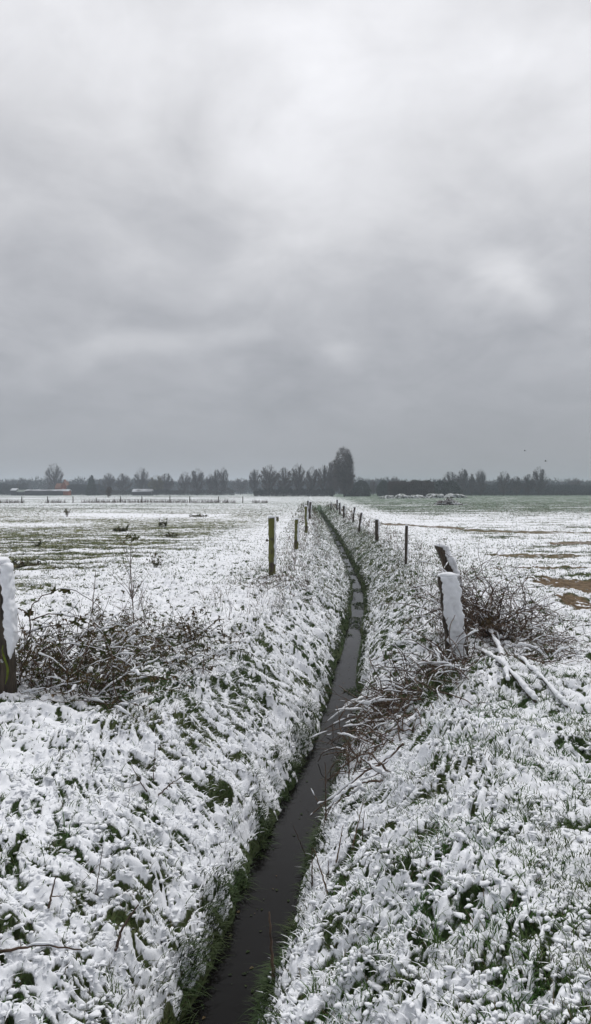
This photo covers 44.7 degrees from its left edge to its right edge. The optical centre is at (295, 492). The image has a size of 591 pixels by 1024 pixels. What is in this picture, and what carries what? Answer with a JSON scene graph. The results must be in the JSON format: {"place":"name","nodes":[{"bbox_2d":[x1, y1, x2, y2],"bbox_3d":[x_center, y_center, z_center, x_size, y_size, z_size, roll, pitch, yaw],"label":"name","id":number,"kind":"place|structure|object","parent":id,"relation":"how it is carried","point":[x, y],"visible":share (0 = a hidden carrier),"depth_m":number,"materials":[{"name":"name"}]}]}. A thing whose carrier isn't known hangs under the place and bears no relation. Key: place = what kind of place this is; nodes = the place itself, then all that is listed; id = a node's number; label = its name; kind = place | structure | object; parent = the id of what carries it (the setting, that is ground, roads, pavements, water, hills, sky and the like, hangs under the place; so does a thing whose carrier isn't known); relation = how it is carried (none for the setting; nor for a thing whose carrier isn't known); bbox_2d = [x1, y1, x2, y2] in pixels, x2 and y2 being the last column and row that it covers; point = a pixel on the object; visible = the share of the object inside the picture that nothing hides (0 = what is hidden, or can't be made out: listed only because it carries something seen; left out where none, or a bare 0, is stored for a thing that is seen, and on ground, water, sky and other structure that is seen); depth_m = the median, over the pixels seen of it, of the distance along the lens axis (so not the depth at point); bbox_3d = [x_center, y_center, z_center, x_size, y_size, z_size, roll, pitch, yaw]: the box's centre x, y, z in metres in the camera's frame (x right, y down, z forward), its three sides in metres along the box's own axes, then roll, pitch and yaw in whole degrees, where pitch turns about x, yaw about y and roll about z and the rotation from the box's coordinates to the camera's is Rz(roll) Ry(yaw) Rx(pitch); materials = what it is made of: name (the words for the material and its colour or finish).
{"place":"outdoors","nodes":[
{"label":"outdoors","id":0,"kind":"place"},
{"bbox_2d":[180,512,363,1023],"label":"water","id":1,"kind":"structure","parent":0,"point":[228,1002],"depth_m":4.31,"materials":[{"name":"black liquid"}]},
{"bbox_2d":[196,600,360,1023],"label":"leaves","id":2,"kind":"object","parent":1,"relation":"on","point":[261,909],"visible":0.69,"depth_m":3.74,"materials":[{"name":"brown plant"}]},
{"bbox_2d":[0,493,590,1023],"bbox_3d":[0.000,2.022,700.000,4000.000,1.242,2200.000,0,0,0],"label":"ground","id":3,"kind":"structure","parent":0,"point":[30,711],"depth_m":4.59,"materials":[{"name":"snow"}]},
{"bbox_2d":[0,557,18,693],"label":"weathered post","id":4,"kind":"object","parent":3,"relation":"on","point":[9,637],"visible":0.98,"depth_m":5.23,"materials":[{"name":"white wood"}]},
{"bbox_2d":[0,482,28,494],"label":"hedge","id":5,"kind":"object","parent":3,"relation":"on","point":[5,488],"visible":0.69,"depth_m":351.75,"materials":[{"name":"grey plant"}]},
{"bbox_2d":[10,488,18,495],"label":"shed","id":6,"kind":"structure","parent":3,"relation":"on","point":[13,491],"depth_m":340.00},
{"bbox_2d":[17,490,24,495],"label":"shed","id":7,"kind":"structure","parent":3,"relation":"on","point":[20,492],"depth_m":338.00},
{"bbox_2d":[11,558,40,567],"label":"leafy weed","id":8,"kind":"object","parent":3,"relation":"on","point":[22,564],"visible":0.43,"depth_m":15.38,"materials":[{"name":"green plant"}]},
{"bbox_2d":[0,942,81,952],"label":"twig","id":9,"kind":"object","parent":3,"relation":"on","point":[33,944],"visible":1,"depth_m":2.78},
{"bbox_2d":[25,489,63,495],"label":"long shed","id":10,"kind":"structure","parent":3,"relation":"on","point":[32,492],"depth_m":335.00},
{"bbox_2d":[44,464,62,488],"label":"bare tree","id":11,"kind":"object","parent":3,"relation":"on","point":[54,479],"visible":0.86,"depth_m":371.01,"materials":[{"name":"grey plant"}]},
{"bbox_2d":[47,876,60,908],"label":"twig","id":12,"kind":"object","parent":3,"relation":"on","point":[50,900],"visible":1,"depth_m":3.08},
{"bbox_2d":[54,479,69,488],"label":"brick house","id":13,"kind":"structure","parent":3,"relation":"on","point":[64,484],"depth_m":362.02,"materials":[{"name":"brick"}]},
{"bbox_2d":[63,489,70,494],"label":"annex","id":14,"kind":"object","parent":3,"relation":"on","point":[66,491],"visible":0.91,"depth_m":336.00,"materials":[{"name":"orange brick"}]},
{"bbox_2d":[66,483,105,494],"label":"hedge","id":15,"kind":"object","parent":3,"relation":"on","point":[81,489],"visible":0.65,"depth_m":348.92,"materials":[{"name":"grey plant"}]},
{"bbox_2d":[81,848,102,894],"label":"twig","id":16,"kind":"object","parent":3,"relation":"on","point":[98,874],"visible":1,"depth_m":3.28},
{"bbox_2d":[85,475,99,494],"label":"evergreen tree","id":17,"kind":"object","parent":3,"relation":"on","point":[90,487],"visible":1,"depth_m":334.10,"materials":[{"name":"green plant"}]},
{"bbox_2d":[86,570,102,613],"bbox_3d":[-2.518,1.265,8.948,0.156,0.617,0.238,0,0,21],"label":"sapling","id":18,"kind":"object","parent":3,"relation":"on","point":[93,596],"visible":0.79,"depth_m":8.90,"materials":[{"name":"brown plant"}]},
{"bbox_2d":[0,592,192,728],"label":"bramble","id":19,"kind":"object","parent":3,"relation":"on","point":[23,651],"visible":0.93,"depth_m":5.52,"materials":[{"name":"brown plant"}]},
{"bbox_2d":[18,586,177,685],"bbox_3d":[-1.531,1.267,5.592,1.288,1.104,0.210,0,0,0],"label":"bramble cane","id":20,"kind":"object","parent":3,"relation":"on","point":[29,612],"visible":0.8,"depth_m":5.56,"materials":[{"name":"brown plant"}]},
{"bbox_2d":[79,654,119,668],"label":"leafy weed","id":21,"kind":"object","parent":3,"relation":"on","point":[96,662],"visible":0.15,"depth_m":6.36,"materials":[{"name":"green plant"}]},
{"bbox_2d":[102,473,115,490],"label":"bare tree","id":22,"kind":"object","parent":3,"relation":"on","point":[109,482],"visible":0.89,"depth_m":349.52,"materials":[{"name":"grey plant"}]},
{"bbox_2d":[112,524,130,531],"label":"leafy weed","id":23,"kind":"object","parent":3,"relation":"on","point":[121,529],"visible":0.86,"depth_m":28.91,"materials":[{"name":"green plant"}]},
{"bbox_2d":[114,473,132,491],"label":"bare tree","id":24,"kind":"object","parent":3,"relation":"on","point":[122,482],"visible":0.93,"depth_m":351.50,"materials":[{"name":"grey plant"}]},
{"bbox_2d":[114,904,138,951],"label":"twig","id":25,"kind":"object","parent":3,"relation":"on","point":[119,937],"visible":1,"depth_m":3.04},
{"bbox_2d":[112,534,151,623],"bbox_3d":[-1.968,1.044,8.644,0.534,1.109,0.380,0,0,0],"label":"sapling","id":26,"kind":"object","parent":3,"relation":"on","point":[131,591],"visible":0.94,"depth_m":8.61,"materials":[{"name":"brown plant"}]},
{"bbox_2d":[21,496,242,502],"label":"wire fence","id":27,"kind":"object","parent":3,"relation":"on","point":[141,499],"visible":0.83,"depth_m":103.93,"materials":[{"name":"grey wood"}]},
{"bbox_2d":[133,469,149,488],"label":"bare tree","id":28,"kind":"object","parent":3,"relation":"on","point":[141,484],"visible":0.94,"depth_m":354.06,"materials":[{"name":"grey plant"}]},
{"bbox_2d":[132,489,153,495],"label":"barn","id":29,"kind":"structure","parent":3,"relation":"on","point":[142,492],"depth_m":338.00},
{"bbox_2d":[47,590,255,675],"bbox_3d":[-1.500,1.435,7.348,2.264,0.683,2.462,0,0,0],"label":"bramble","id":30,"kind":"object","parent":3,"relation":"on","point":[159,640],"visible":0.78,"depth_m":7.12,"materials":[{"name":"brown plant"}]},
{"bbox_2d":[146,553,162,567],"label":"leafy weed","id":31,"kind":"object","parent":3,"relation":"on","point":[154,563],"visible":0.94,"depth_m":15.10,"materials":[{"name":"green plant"}]},
{"bbox_2d":[147,475,164,495],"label":"bare tree","id":32,"kind":"object","parent":3,"relation":"on","point":[155,485],"visible":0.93,"depth_m":348.97,"materials":[{"name":"grey plant"}]},
{"bbox_2d":[98,488,234,495],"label":"hedge","id":33,"kind":"object","parent":3,"relation":"on","point":[161,492],"visible":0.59,"depth_m":343.90,"materials":[{"name":"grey plant"}]},
{"bbox_2d":[160,473,173,489],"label":"bare tree","id":34,"kind":"object","parent":3,"relation":"on","point":[168,484],"visible":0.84,"depth_m":353.20,"materials":[{"name":"grey plant"}]},
{"bbox_2d":[158,775,183,795],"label":"twig","id":35,"kind":"object","parent":3,"relation":"on","point":[169,785],"visible":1,"depth_m":4.25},
{"bbox_2d":[177,471,190,495],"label":"bare tree","id":36,"kind":"object","parent":3,"relation":"on","point":[185,485],"visible":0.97,"depth_m":329.93,"materials":[{"name":"grey plant"}]},
{"bbox_2d":[170,610,219,644],"bbox_3d":[-1.027,1.434,7.611,0.432,0.373,0.625,0,0,-32],"label":"leafy weed","id":37,"kind":"object","parent":3,"relation":"on","point":[188,633],"visible":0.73,"depth_m":7.64,"materials":[{"name":"green plant"}]},
{"bbox_2d":[188,469,205,495],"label":"bare tree","id":38,"kind":"object","parent":3,"relation":"on","point":[195,481],"visible":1,"depth_m":319.66,"materials":[{"name":"grey plant"}]},
{"bbox_2d":[189,513,206,516],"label":"leafy weed","id":39,"kind":"object","parent":3,"relation":"on","point":[199,515],"visible":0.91,"depth_m":45.77,"materials":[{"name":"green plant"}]},
{"bbox_2d":[205,474,213,495],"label":"bare tree","id":40,"kind":"object","parent":3,"relation":"on","point":[209,485],"visible":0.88,"depth_m":321.58,"materials":[{"name":"grey plant"}]},
{"bbox_2d":[212,469,220,495],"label":"bare tree","id":41,"kind":"object","parent":3,"relation":"on","point":[215,482],"visible":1,"depth_m":317.75,"materials":[{"name":"grey plant"}]},
{"bbox_2d":[219,467,227,495],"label":"bare tree","id":42,"kind":"object","parent":3,"relation":"on","point":[224,486],"visible":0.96,"depth_m":321.56,"materials":[{"name":"grey plant"}]},
{"bbox_2d":[218,621,246,639],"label":"leafy weed","id":43,"kind":"object","parent":3,"relation":"on","point":[225,635],"visible":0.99,"depth_m":7.91,"materials":[{"name":"green plant"}]},
{"bbox_2d":[230,478,248,494],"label":"bare tree","id":44,"kind":"object","parent":3,"relation":"on","point":[240,485],"visible":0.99,"depth_m":418.90,"materials":[{"name":"grey plant"}]},
{"bbox_2d":[248,468,260,495],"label":"bare tree","id":45,"kind":"object","parent":3,"relation":"on","point":[253,482],"visible":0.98,"depth_m":299.88,"materials":[{"name":"grey plant"}]},
{"bbox_2d":[0,498,517,634],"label":"weeds","id":46,"kind":"object","parent":3,"relation":"on","point":[178,501],"visible":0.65,"depth_m":19.35,"materials":[{"name":"plant"}]},
{"bbox_2d":[260,465,278,493],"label":"bare tree","id":47,"kind":"object","parent":3,"relation":"on","point":[271,479],"visible":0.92,"depth_m":268.91,"materials":[{"name":"grey plant"}]},
{"bbox_2d":[266,515,276,575],"bbox_3d":[-0.439,1.057,13.278,0.187,1.263,0.158,0,0,-38],"label":"fence post","id":48,"kind":"object","parent":3,"relation":"on","point":[272,548],"visible":0.92,"depth_m":13.24,"materials":[{"name":"brown wood"}]},
{"bbox_2d":[268,912,274,984],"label":"twig","id":49,"kind":"object","parent":3,"relation":"on","point":[271,952],"visible":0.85,"depth_m":3.13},
{"bbox_2d":[226,566,327,610],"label":"grass","id":50,"kind":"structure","parent":3,"relation":"on","point":[287,586],"depth_m":12.23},
{"bbox_2d":[274,468,292,496],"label":"bare tree","id":51,"kind":"object","parent":3,"relation":"on","point":[284,477],"visible":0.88,"depth_m":267.36,"materials":[{"name":"grey plant"}]},
{"bbox_2d":[252,486,333,496],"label":"hedge","id":52,"kind":"object","parent":3,"relation":"on","point":[287,491],"visible":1,"depth_m":257.34,"materials":[{"name":"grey plant"}]},
{"bbox_2d":[287,545,299,570],"bbox_3d":[-0.021,1.312,14.467,0.311,0.617,0.224,0,0,44],"label":"sapling","id":53,"kind":"object","parent":3,"relation":"on","point":[295,556],"visible":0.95,"depth_m":14.50,"materials":[{"name":"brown plant"}]},
{"bbox_2d":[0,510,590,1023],"bbox_3d":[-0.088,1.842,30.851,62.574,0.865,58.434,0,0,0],"label":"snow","id":54,"kind":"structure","parent":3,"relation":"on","point":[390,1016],"depth_m":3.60,"materials":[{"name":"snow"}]},
{"bbox_2d":[314,850,327,893],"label":"twig","id":55,"kind":"object","parent":54,"relation":"on","point":[321,874],"visible":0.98,"depth_m":3.61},
{"bbox_2d":[0,475,590,493],"bbox_3d":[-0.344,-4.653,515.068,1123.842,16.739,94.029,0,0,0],"label":"woodland","id":56,"kind":"object","parent":3,"relation":"on","point":[37,484],"visible":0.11,"depth_m":483.91,"materials":[{"name":"grey plant"}]},
{"bbox_2d":[294,518,299,548],"bbox_3d":[0.033,1.204,19.692,0.149,0.999,0.148,0,0,-23],"label":"fence post","id":57,"kind":"object","parent":3,"relation":"on","point":[296,534],"visible":0.9,"depth_m":19.65,"materials":[{"name":"brown wood"}]},
{"bbox_2d":[290,462,305,489],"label":"bare tree","id":58,"kind":"object","parent":3,"relation":"on","point":[297,476],"visible":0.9,"depth_m":271.51,"materials":[{"name":"grey plant"}]},
{"bbox_2d":[304,505,308,532],"bbox_3d":[0.426,1.103,27.909,0.172,1.203,0.141,0,0,11],"label":"fence post","id":59,"kind":"object","parent":3,"relation":"on","point":[306,517],"visible":0.92,"depth_m":27.86,"materials":[{"name":"brown wood"}]},
{"bbox_2d":[308,501,311,517],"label":"fence post","id":60,"kind":"object","parent":3,"relation":"on","point":[310,506],"visible":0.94,"depth_m":42.94,"materials":[{"name":"brown wood"}]},
{"bbox_2d":[304,467,319,490],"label":"bare tree","id":61,"kind":"object","parent":3,"relation":"on","point":[309,477],"visible":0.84,"depth_m":267.27,"materials":[{"name":"grey plant"}]},
{"bbox_2d":[311,850,312,887],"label":"twig","id":62,"kind":"object","parent":3,"relation":"on","point":[312,871],"visible":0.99,"depth_m":3.96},
{"bbox_2d":[317,465,327,489],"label":"bare tree","id":63,"kind":"object","parent":3,"relation":"on","point":[323,477],"visible":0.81,"depth_m":265.56,"materials":[{"name":"grey plant"}]},
{"bbox_2d":[325,764,326,823],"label":"reed","id":64,"kind":"object","parent":3,"relation":"on","point":[325,794],"visible":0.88,"depth_m":4.63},
{"bbox_2d":[326,461,336,496],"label":"bare tree","id":65,"kind":"object","parent":3,"relation":"on","point":[330,477],"visible":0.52,"depth_m":261.39,"materials":[{"name":"grey plant"}]},
{"bbox_2d":[335,825,343,862],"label":"twig","id":66,"kind":"object","parent":3,"relation":"on","point":[339,847],"visible":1,"depth_m":3.97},
{"bbox_2d":[331,446,355,496],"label":"bare tree","id":67,"kind":"object","parent":3,"relation":"on","point":[343,475],"visible":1,"depth_m":253.44,"materials":[{"name":"grey plant"}]},
{"bbox_2d":[348,740,349,780],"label":"reed","id":68,"kind":"object","parent":3,"relation":"on","point":[348,764],"visible":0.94,"depth_m":5.13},
{"bbox_2d":[345,484,355,495],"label":"evergreen tree","id":69,"kind":"object","parent":3,"relation":"on","point":[353,492],"visible":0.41,"depth_m":280.69,"materials":[{"name":"green plant"}]},
{"bbox_2d":[310,743,403,828],"bbox_3d":[0.519,1.846,4.477,0.856,0.514,0.226,0,0,0],"label":"snowy branch","id":70,"kind":"object","parent":3,"relation":"on","point":[335,797],"visible":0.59,"depth_m":4.50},
{"bbox_2d":[351,799,363,849],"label":"twig","id":71,"kind":"object","parent":3,"relation":"on","point":[356,828],"visible":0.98,"depth_m":3.96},
{"bbox_2d":[358,512,362,531],"bbox_3d":[2.808,1.356,31.198,0.237,0.982,0.119,0,0,0],"label":"fence post","id":72,"kind":"object","parent":3,"relation":"on","point":[360,520],"visible":0.95,"depth_m":31.16,"materials":[{"name":"brown wood"}]},
{"bbox_2d":[353,479,371,495],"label":"evergreen tree","id":73,"kind":"object","parent":3,"relation":"on","point":[361,491],"visible":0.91,"depth_m":283.40,"materials":[{"name":"green plant"}]},
{"bbox_2d":[370,479,377,493],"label":"bare tree","id":74,"kind":"object","parent":3,"relation":"on","point":[372,486],"visible":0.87,"depth_m":329.65,"materials":[{"name":"grey plant"}]},
{"bbox_2d":[305,667,444,783],"bbox_3d":[0.652,1.949,5.730,1.150,0.899,1.488,0,0,0],"label":"bramble","id":75,"kind":"object","parent":3,"relation":"on","point":[369,721],"visible":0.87,"depth_m":5.50,"materials":[{"name":"plant"}]},
{"bbox_2d":[374,518,379,540],"bbox_3d":[2.730,1.302,23.999,0.179,0.868,0.136,0,0,11],"label":"fence post","id":76,"kind":"object","parent":3,"relation":"on","point":[377,526],"visible":0.93,"depth_m":23.95,"materials":[{"name":"brown wood"}]},
{"bbox_2d":[376,480,388,495],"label":"evergreen tree","id":77,"kind":"object","parent":3,"relation":"on","point":[381,489],"visible":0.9,"depth_m":288.79,"materials":[{"name":"grey plant"}]},
{"bbox_2d":[379,495,394,498],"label":"earth heap","id":78,"kind":"object","parent":3,"relation":"on","point":[387,497],"visible":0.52,"depth_m":188.51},
{"bbox_2d":[395,494,410,497],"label":"earth heap","id":79,"kind":"object","parent":3,"relation":"on","point":[401,496],"visible":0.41,"depth_m":191.26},
{"bbox_2d":[404,525,408,563],"bbox_3d":[2.485,1.229,16.086,0.097,1.009,0.088,0,0,0],"label":"fence post","id":80,"kind":"object","parent":3,"relation":"on","point":[406,545],"visible":0.94,"depth_m":16.06,"materials":[{"name":"brown wood"}]},
{"bbox_2d":[386,480,434,495],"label":"hedge","id":81,"kind":"object","parent":3,"relation":"on","point":[409,488],"visible":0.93,"depth_m":246.97,"materials":[{"name":"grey plant"}]},
{"bbox_2d":[313,602,510,743],"bbox_3d":[1.097,1.659,6.395,1.757,1.200,1.883,0,0,6],"label":"bramble","id":82,"kind":"object","parent":3,"relation":"on","point":[438,664],"visible":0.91,"depth_m":6.21,"materials":[{"name":"plant"}]},
{"bbox_2d":[411,495,426,497],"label":"earth heap","id":83,"kind":"object","parent":3,"relation":"on","point":[417,496],"visible":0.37,"depth_m":193.59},
{"bbox_2d":[371,656,476,667],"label":"fallen branch","id":84,"kind":"object","parent":3,"relation":"on","point":[400,658],"visible":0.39,"depth_m":7.81,"materials":[{"name":"brown wood"}]},
{"bbox_2d":[426,493,445,497],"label":"earth heap","id":85,"kind":"object","parent":3,"relation":"on","point":[432,495],"visible":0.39,"depth_m":196.07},
{"bbox_2d":[434,480,451,495],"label":"evergreen tree","id":86,"kind":"object","parent":3,"relation":"on","point":[443,487],"visible":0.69,"depth_m":266.44,"materials":[{"name":"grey plant"}]},
{"bbox_2d":[434,543,464,611],"bbox_3d":[1.863,1.170,8.593,0.399,1.121,0.177,0,0,0],"label":"weathered post","id":87,"kind":"object","parent":3,"relation":"on","point":[444,557],"visible":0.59,"depth_m":8.53,"materials":[{"name":"brown wood"}]},
{"bbox_2d":[434,497,466,504],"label":"brush pile","id":88,"kind":"object","parent":3,"relation":"on","point":[447,501],"visible":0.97,"depth_m":91.40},
{"bbox_2d":[443,472,458,491],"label":"bare tree","id":89,"kind":"object","parent":3,"relation":"on","point":[452,476],"visible":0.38,"depth_m":329.74,"materials":[{"name":"grey plant"}]},
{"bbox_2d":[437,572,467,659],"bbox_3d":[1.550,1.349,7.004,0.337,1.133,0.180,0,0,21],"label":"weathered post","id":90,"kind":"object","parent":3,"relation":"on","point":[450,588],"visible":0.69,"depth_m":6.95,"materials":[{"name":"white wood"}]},
{"bbox_2d":[446,481,462,493],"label":"evergreen tree","id":91,"kind":"object","parent":3,"relation":"on","point":[454,487],"visible":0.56,"depth_m":268.42,"materials":[{"name":"grey plant"}]},
{"bbox_2d":[445,493,467,497],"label":"earth heap","id":92,"kind":"object","parent":3,"relation":"on","point":[448,495],"visible":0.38,"depth_m":198.45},
{"bbox_2d":[456,469,469,493],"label":"bare tree","id":93,"kind":"object","parent":3,"relation":"on","point":[464,482],"visible":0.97,"depth_m":325.06,"materials":[{"name":"grey plant"}]},
{"bbox_2d":[469,473,474,494],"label":"bare tree","id":94,"kind":"object","parent":3,"relation":"on","point":[471,487],"visible":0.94,"depth_m":329.68,"materials":[{"name":"grey plant"}]},
{"bbox_2d":[473,469,486,495],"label":"bare tree","id":95,"kind":"object","parent":3,"relation":"on","point":[480,482],"visible":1,"depth_m":321.65,"materials":[{"name":"grey plant"}]},
{"bbox_2d":[377,536,590,659],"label":"thorn bush","id":96,"kind":"object","parent":3,"relation":"on","point":[491,618],"visible":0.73,"depth_m":7.76,"materials":[{"name":"brown plant"}]},
{"bbox_2d":[485,626,509,681],"bbox_3d":[1.948,1.506,7.111,0.153,0.155,2.859,0,0,8],"label":"fallen branch","id":97,"kind":"object","parent":3,"relation":"on","point":[501,650],"visible":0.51,"depth_m":6.56,"materials":[{"name":"white wood"}]},
{"bbox_2d":[496,471,511,495],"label":"bare tree","id":98,"kind":"object","parent":3,"relation":"on","point":[506,481],"visible":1,"depth_m":317.42,"materials":[{"name":"grey plant"}]},
{"bbox_2d":[481,648,537,702],"bbox_3d":[1.794,1.509,6.237,0.122,0.189,1.602,0,0,0],"label":"fallen branch","id":99,"kind":"object","parent":3,"relation":"on","point":[524,686],"visible":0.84,"depth_m":5.73,"materials":[{"name":"white wood"}]},
{"bbox_2d":[431,596,590,670],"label":"bramble","id":100,"kind":"object","parent":3,"relation":"on","point":[539,648],"visible":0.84,"depth_m":7.01,"materials":[{"name":"brown plant"}]},
{"bbox_2d":[510,477,521,493],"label":"bare tree","id":101,"kind":"object","parent":3,"relation":"on","point":[515,487],"visible":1,"depth_m":317.51,"materials":[{"name":"grey plant"}]},
{"bbox_2d":[458,481,590,495],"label":"woodland","id":102,"kind":"object","parent":3,"relation":"on","point":[563,489],"visible":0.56,"depth_m":342.87,"materials":[{"name":"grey plant"}]},
{"bbox_2d":[520,474,534,494],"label":"bare tree","id":103,"kind":"object","parent":3,"relation":"on","point":[525,482],"visible":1,"depth_m":315.15,"materials":[{"name":"grey plant"}]},
{"bbox_2d":[531,467,547,495],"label":"bare tree","id":104,"kind":"object","parent":3,"relation":"on","point":[541,481],"visible":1,"depth_m":314.40,"materials":[{"name":"grey plant"}]},
{"bbox_2d":[515,653,568,707],"bbox_3d":[2.019,1.514,6.040,0.082,0.122,1.618,0,0,4],"label":"fallen branch","id":105,"kind":"object","parent":3,"relation":"on","point":[554,691],"visible":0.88,"depth_m":5.64,"materials":[{"name":"white wood"}]},
{"bbox_2d":[567,477,581,485],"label":"bare tree","id":106,"kind":"object","parent":3,"relation":"on","point":[578,480],"visible":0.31,"depth_m":400.07,"materials":[{"name":"grey plant"}]},
{"bbox_2d":[0,0,590,491],"label":"sky","id":107,"kind":"structure","parent":0,"point":[237,236],"materials":[{"name":"grey"}]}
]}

